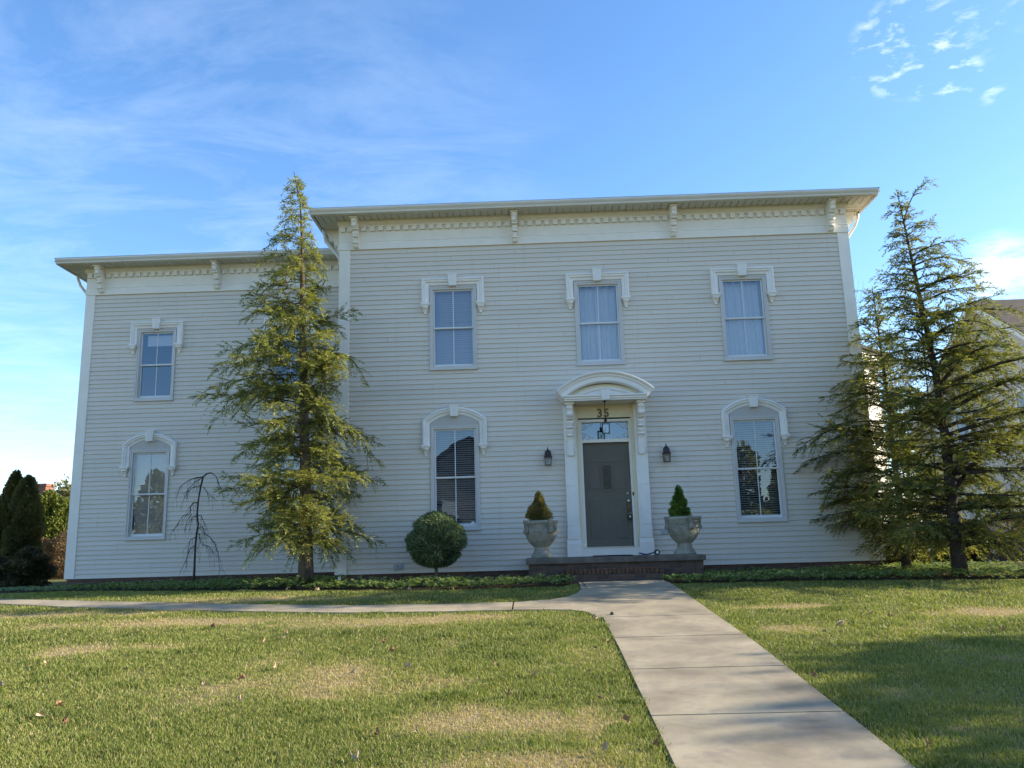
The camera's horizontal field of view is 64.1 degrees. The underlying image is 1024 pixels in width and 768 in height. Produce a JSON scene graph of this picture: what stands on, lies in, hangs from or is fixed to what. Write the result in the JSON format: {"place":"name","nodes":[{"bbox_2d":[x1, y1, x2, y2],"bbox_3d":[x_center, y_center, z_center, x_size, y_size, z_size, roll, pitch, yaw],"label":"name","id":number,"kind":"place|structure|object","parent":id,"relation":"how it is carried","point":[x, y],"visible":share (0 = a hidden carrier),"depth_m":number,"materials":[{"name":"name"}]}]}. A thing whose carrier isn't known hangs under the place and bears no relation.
{"place":"outdoors","nodes":[
{"label":"outdoors","id":0,"kind":"place"},
{"bbox_2d":[0,580,925,767],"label":"path","id":1,"kind":"structure","parent":0,"point":[721,692],"depth_m":6.55,"materials":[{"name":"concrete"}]},
{"bbox_2d":[0,554,1023,767],"bbox_3d":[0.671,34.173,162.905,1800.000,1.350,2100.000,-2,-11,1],"label":"ground","id":2,"kind":"structure","parent":0,"point":[58,582],"depth_m":7.23,"materials":[{"name":"green plant"}]},
{"bbox_2d":[0,555,9,586],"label":"yew shrub","id":3,"kind":"object","parent":2,"relation":"on","point":[4,573],"visible":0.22,"depth_m":21.47,"materials":[{"name":"green plant"}]},
{"bbox_2d":[0,469,23,555],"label":"arborvitae","id":4,"kind":"object","parent":2,"relation":"on","point":[15,477],"visible":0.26,"depth_m":23.30,"materials":[{"name":"green plant"}]},
{"bbox_2d":[0,474,45,558],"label":"arborvitae","id":5,"kind":"object","parent":2,"relation":"on","point":[26,508],"visible":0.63,"depth_m":22.96,"materials":[{"name":"green plant"}]},
{"bbox_2d":[0,545,58,587],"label":"yew shrub","id":6,"kind":"object","parent":2,"relation":"on","point":[28,565],"visible":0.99,"depth_m":19.97,"materials":[{"name":"green plant"}]},
{"bbox_2d":[36,708,43,716],"bbox_3d":[-3.498,2.432,6.055,0.067,0.062,0.037,6,-13,-32],"label":"fallen leaf","id":7,"kind":"object","parent":2,"relation":"on","point":[42,713],"visible":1,"depth_m":6.06,"materials":[{"name":"beige plant"}]},
{"bbox_2d":[38,483,54,494],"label":"house","id":8,"kind":"structure","parent":2,"relation":"on","point":[44,486],"depth_m":44.47,"materials":[{"name":"brick"}]},
{"bbox_2d":[41,537,62,578],"bbox_3d":[-16.932,6.215,29.159,1.748,1.616,1.915,-2,-11,1],"label":"barberry shrub","id":9,"kind":"object","parent":2,"relation":"on","point":[44,542],"visible":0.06,"depth_m":29.18,"materials":[{"name":"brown plant"}]},
{"bbox_2d":[39,489,68,552],"bbox_3d":[-17.630,5.690,31.015,2.296,3.431,2.185,-2,-11,1],"label":"arborvitae","id":10,"kind":"object","parent":2,"relation":"on","point":[50,498],"visible":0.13,"depth_m":30.90,"materials":[{"name":"green plant"}]},
{"bbox_2d":[42,496,69,576],"bbox_3d":[-17.025,5.839,31.125,2.319,3.111,2.302,-2,-11,1],"label":"arborvitae","id":11,"kind":"object","parent":2,"relation":"on","point":[64,504],"visible":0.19,"depth_m":30.59,"materials":[{"name":"green plant"}]},
{"bbox_2d":[44,529,67,578],"bbox_3d":[-15.860,6.114,29.472,2.145,1.870,1.883,-10,-14,36],"label":"barberry shrub","id":12,"kind":"object","parent":2,"relation":"on","point":[59,543],"visible":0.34,"depth_m":28.94,"materials":[{"name":"red plant"}]},
{"bbox_2d":[53,700,64,705],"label":"fallen leaf","id":13,"kind":"object","parent":2,"relation":"on","point":[59,702],"visible":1,"depth_m":6.32,"materials":[{"name":"brown plant"}]},
{"bbox_2d":[51,474,70,497],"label":"tree","id":14,"kind":"object","parent":2,"relation":"on","point":[64,490],"visible":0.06,"depth_m":38.91,"materials":[{"name":"green plant"}]},
{"bbox_2d":[238,674,246,679],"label":"fallen leaf","id":15,"kind":"object","parent":2,"relation":"on","point":[242,676],"visible":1,"depth_m":7.04,"materials":[{"name":"brown plant"}]},
{"bbox_2d":[0,582,574,591],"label":"soil","id":16,"kind":"structure","parent":2,"relation":"on","point":[294,587],"depth_m":14.69,"materials":[{"name":"brown soil"}]},
{"bbox_2d":[169,472,224,586],"bbox_3d":[-6.729,3.118,17.529,1.140,2.441,0.471,-2,-11,1],"label":"weeping tree","id":17,"kind":"object","parent":16,"relation":"on","point":[197,528],"visible":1,"depth_m":17.54,"materials":[{"name":"brown plant"}]},
{"bbox_2d":[187,173,387,588],"bbox_3d":[-4.112,-0.270,15.660,3.450,8.204,3.122,-2,-11,1],"label":"hemlock tree","id":18,"kind":"object","parent":16,"relation":"on","point":[304,541],"visible":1,"depth_m":15.21,"materials":[{"name":"green plant"}]},
{"bbox_2d":[0,573,575,591],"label":"ground cover","id":19,"kind":"object","parent":16,"relation":"on","point":[320,580],"visible":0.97,"depth_m":14.61,"materials":[{"name":"green plant"}]},
{"bbox_2d":[404,510,468,582],"bbox_3d":[-1.398,3.035,15.193,1.226,1.404,1.213,-2,-11,1],"label":"globe spruce","id":20,"kind":"object","parent":16,"relation":"on","point":[435,539],"visible":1,"depth_m":14.88,"materials":[{"name":"green plant"}]},
{"bbox_2d":[349,750,359,759],"bbox_3d":[-0.937,2.210,4.870,0.075,0.059,0.043,-1,-11,-2],"label":"fallen leaf","id":21,"kind":"object","parent":2,"relation":"on","point":[353,756],"visible":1,"depth_m":4.87,"materials":[{"name":"beige plant"}]},
{"bbox_2d":[372,726,379,734],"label":"fallen leaf","id":22,"kind":"object","parent":2,"relation":"on","point":[377,732],"visible":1,"depth_m":5.36,"materials":[{"name":"brown plant"}]},
{"bbox_2d":[54,187,888,588],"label":"house","id":23,"kind":"structure","parent":2,"relation":"on","point":[498,349],"depth_m":17.00,"materials":[{"name":"paint"}]},
{"bbox_2d":[127,318,183,409],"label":"window","id":24,"kind":"structure","parent":23,"relation":"in","point":[156,347],"depth_m":19.24,"materials":[{"name":"glass"}]},
{"bbox_2d":[116,430,199,545],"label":"window","id":25,"kind":"structure","parent":23,"relation":"in","point":[150,455],"depth_m":18.63,"materials":[{"name":"glass"}]},
{"bbox_2d":[257,427,314,536],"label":"window","id":26,"kind":"structure","parent":23,"relation":"in","point":[260,461],"depth_m":18.57,"materials":[{"name":"paint"}]},
{"bbox_2d":[263,313,316,396],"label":"window","id":27,"kind":"structure","parent":23,"relation":"in","point":[265,319],"depth_m":19.29,"materials":[{"name":"glass"}]},
{"bbox_2d":[420,273,484,370],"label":"window","id":28,"kind":"structure","parent":23,"relation":"in","point":[453,313],"depth_m":17.11,"materials":[{"name":"glass"}]},
{"bbox_2d":[421,404,487,529],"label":"window","id":29,"kind":"structure","parent":23,"relation":"in","point":[455,430],"depth_m":16.57,"materials":[{"name":"glass"}]},
{"bbox_2d":[544,446,552,465],"bbox_3d":[0.717,1.430,16.296,0.185,0.394,0.217,-2,-11,1],"label":"wall lantern","id":30,"kind":"object","parent":23,"relation":"attached to","point":[548,456],"depth_m":16.24,"materials":[{"name":"paint"}]},
{"bbox_2d":[561,268,633,372],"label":"window","id":31,"kind":"structure","parent":23,"relation":"in","point":[598,303],"depth_m":17.05,"materials":[{"name":"glass"}]},
{"bbox_2d":[602,401,609,433],"bbox_3d":[1.830,0.642,16.046,0.148,0.667,0.148,-2,-11,1],"label":"pendant lantern","id":32,"kind":"object","parent":23,"relation":"hanging from","point":[605,421],"visible":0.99,"depth_m":16.00,"materials":[{"name":"brown metal"}]},
{"bbox_2d":[582,442,633,546],"bbox_3d":[1.912,2.191,16.306,0.929,2.057,0.124,-2,-11,1],"label":"front door","id":33,"kind":"structure","parent":23,"relation":"in","point":[607,483],"depth_m":16.32,"materials":[{"name":"paint"}]},
{"bbox_2d":[662,445,670,461],"bbox_3d":[3.063,1.355,16.246,0.185,0.394,0.217,-2,-11,1],"label":"wall lantern","id":34,"kind":"object","parent":23,"relation":"attached to","point":[666,453],"depth_m":16.20,"materials":[{"name":"brown metal"}]},
{"bbox_2d":[696,263,776,383],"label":"window","id":35,"kind":"structure","parent":23,"relation":"in","point":[746,332],"depth_m":16.99,"materials":[{"name":"glass"}]},
{"bbox_2d":[712,394,790,529],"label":"window","id":36,"kind":"structure","parent":23,"relation":"in","point":[755,436],"depth_m":16.43,"materials":[{"name":"glass"}]},
{"bbox_2d":[601,742,607,750],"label":"fallen leaf","id":37,"kind":"object","parent":2,"relation":"on","point":[605,744],"visible":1,"depth_m":4.89,"materials":[{"name":"plant"}]},
{"bbox_2d":[526,554,705,582],"bbox_3d":[1.859,3.575,14.970,3.175,0.826,1.907,-2,-11,1],"label":"porch","id":38,"kind":"object","parent":2,"relation":"on","point":[618,568],"visible":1,"depth_m":14.42,"materials":[{"name":"brown brick"}]},
{"bbox_2d":[523,519,557,558],"bbox_3d":[0.541,2.872,15.143,0.631,0.690,0.631,-6,-12,19],"label":"garden urn","id":39,"kind":"object","parent":38,"relation":"on","point":[540,535],"visible":0.98,"depth_m":14.94,"materials":[{"name":"stone"}]},
{"bbox_2d":[524,490,553,520],"bbox_3d":[0.499,2.298,15.261,0.568,0.648,0.421,-2,-11,1],"label":"dwarf conifer","id":40,"kind":"object","parent":39,"relation":"on","point":[541,511],"visible":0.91,"depth_m":15.16,"materials":[{"name":"green plant"}]},
{"bbox_2d":[593,554,631,556],"bbox_3d":[1.926,3.279,15.646,0.730,0.016,0.420,-2,-11,1],"label":"doormat","id":41,"kind":"object","parent":38,"relation":"on","point":[612,555],"visible":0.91,"depth_m":15.44,"materials":[{"name":"grey"}]},
{"bbox_2d":[664,515,701,554],"bbox_3d":[3.169,2.787,15.087,0.631,0.690,0.631,-7,-13,25],"label":"garden urn","id":42,"kind":"object","parent":38,"relation":"on","point":[683,531],"visible":0.99,"depth_m":14.89,"materials":[{"name":"stone"}]},
{"bbox_2d":[667,485,691,516],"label":"dwarf conifer","id":43,"kind":"object","parent":42,"relation":"on","point":[678,503],"visible":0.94,"depth_m":15.12,"materials":[{"name":"green plant"}]},
{"bbox_2d":[621,714,629,722],"bbox_3d":[0.762,2.237,5.468,0.069,0.059,0.049,2,-12,-18],"label":"fallen leaf","id":44,"kind":"object","parent":2,"relation":"on","point":[626,717],"visible":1,"depth_m":5.47,"materials":[{"name":"brown plant"}]},
{"bbox_2d":[652,737,658,745],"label":"fallen leaf","id":45,"kind":"object","parent":2,"relation":"on","point":[655,741],"visible":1,"depth_m":4.95,"materials":[{"name":"brown plant"}]},
{"bbox_2d":[835,620,845,625],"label":"fallen leaf","id":46,"kind":"object","parent":2,"relation":"on","point":[839,622],"visible":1,"depth_m":8.70,"materials":[{"name":"beige plant"}]},
{"bbox_2d":[664,563,1023,582],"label":"soil","id":47,"kind":"structure","parent":2,"relation":"on","point":[855,577],"depth_m":13.21,"materials":[{"name":"brown soil"}]},
{"bbox_2d":[661,560,1023,581],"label":"ground cover","id":48,"kind":"object","parent":47,"relation":"on","point":[897,569],"visible":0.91,"depth_m":13.48,"materials":[{"name":"green plant"}]},
{"bbox_2d":[792,285,962,568],"bbox_3d":[6.859,0.785,15.753,3.048,5.571,2.549,-5,-12,14],"label":"hemlock tree","id":49,"kind":"object","parent":47,"relation":"on","point":[847,474],"visible":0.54,"depth_m":15.62,"materials":[{"name":"green plant"}]},
{"bbox_2d":[882,524,933,567],"bbox_3d":[8.047,3.456,17.438,1.701,0.984,1.677,-11,-15,39],"label":"yew shrub","id":50,"kind":"object","parent":47,"relation":"on","point":[889,561],"visible":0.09,"depth_m":16.89,"materials":[{"name":"green plant"}]},
{"bbox_2d":[851,176,1023,574],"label":"hemlock tree","id":51,"kind":"object","parent":47,"relation":"on","point":[954,537],"visible":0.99,"depth_m":13.54,"materials":[{"name":"green plant"}]},
{"bbox_2d":[928,518,995,564],"bbox_3d":[9.683,3.417,17.721,1.492,1.074,1.669,-2,-11,1],"label":"yew shrub","id":52,"kind":"object","parent":47,"relation":"on","point":[973,556],"visible":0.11,"depth_m":17.28,"materials":[{"name":"green plant"}]},
{"bbox_2d":[880,341,926,523],"bbox_3d":[18.631,2.595,37.976,5.641,10.242,8.440,-2,-11,1],"label":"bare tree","id":53,"kind":"object","parent":2,"relation":"on","point":[905,383],"visible":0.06,"depth_m":38.13,"materials":[{"name":"brown plant"}]},
{"bbox_2d":[925,737,932,746],"bbox_3d":[2.454,2.106,4.803,0.044,0.061,0.071,-6,-12,20],"label":"fallen leaf","id":54,"kind":"object","parent":2,"relation":"on","point":[927,744],"visible":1,"depth_m":4.82,"materials":[{"name":"brown plant"}]},
{"bbox_2d":[906,299,1023,553],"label":"neighbor house","id":55,"kind":"structure","parent":2,"relation":"on","point":[1009,319],"depth_m":28.17,"materials":[{"name":"grey"}]},
{"bbox_2d":[954,406,973,461],"bbox_3d":[16.779,2.150,30.275,0.060,2.520,0.980,-2,-11,1],"label":"window","id":56,"kind":"structure","parent":55,"relation":"in","point":[958,426],"depth_m":30.43,"materials":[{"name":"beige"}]},
{"bbox_2d":[1013,388,1023,458],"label":"window","id":57,"kind":"structure","parent":55,"relation":"in","point":[1022,442],"depth_m":26.79,"materials":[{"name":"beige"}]},
{"bbox_2d":[983,515,1023,560],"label":"barberry shrub","id":58,"kind":"object","parent":2,"relation":"on","point":[1006,530],"visible":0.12,"depth_m":20.11,"materials":[{"name":"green plant"}]},
{"bbox_2d":[987,541,1023,560],"bbox_3d":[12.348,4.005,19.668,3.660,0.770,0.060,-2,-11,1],"label":"shrub","id":59,"kind":"object","parent":2,"relation":"on","point":[1001,557],"visible":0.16,"depth_m":19.65,"materials":[{"name":"green plant"}]},
{"bbox_2d":[0,0,1023,517],"label":"sky","id":60,"kind":"structure","parent":0,"point":[128,127],"materials":[{"name":"blue"}]},
{"bbox_2d":[639,550,659,554],"bbox_3d":[2.513,3.095,15.028,0.397,0.099,0.109,-2,-11,1],"label":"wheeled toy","id":61,"kind":"object","parent":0,"point":[656,552],"visible":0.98,"depth_m":14.97,"materials":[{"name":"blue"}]}
]}

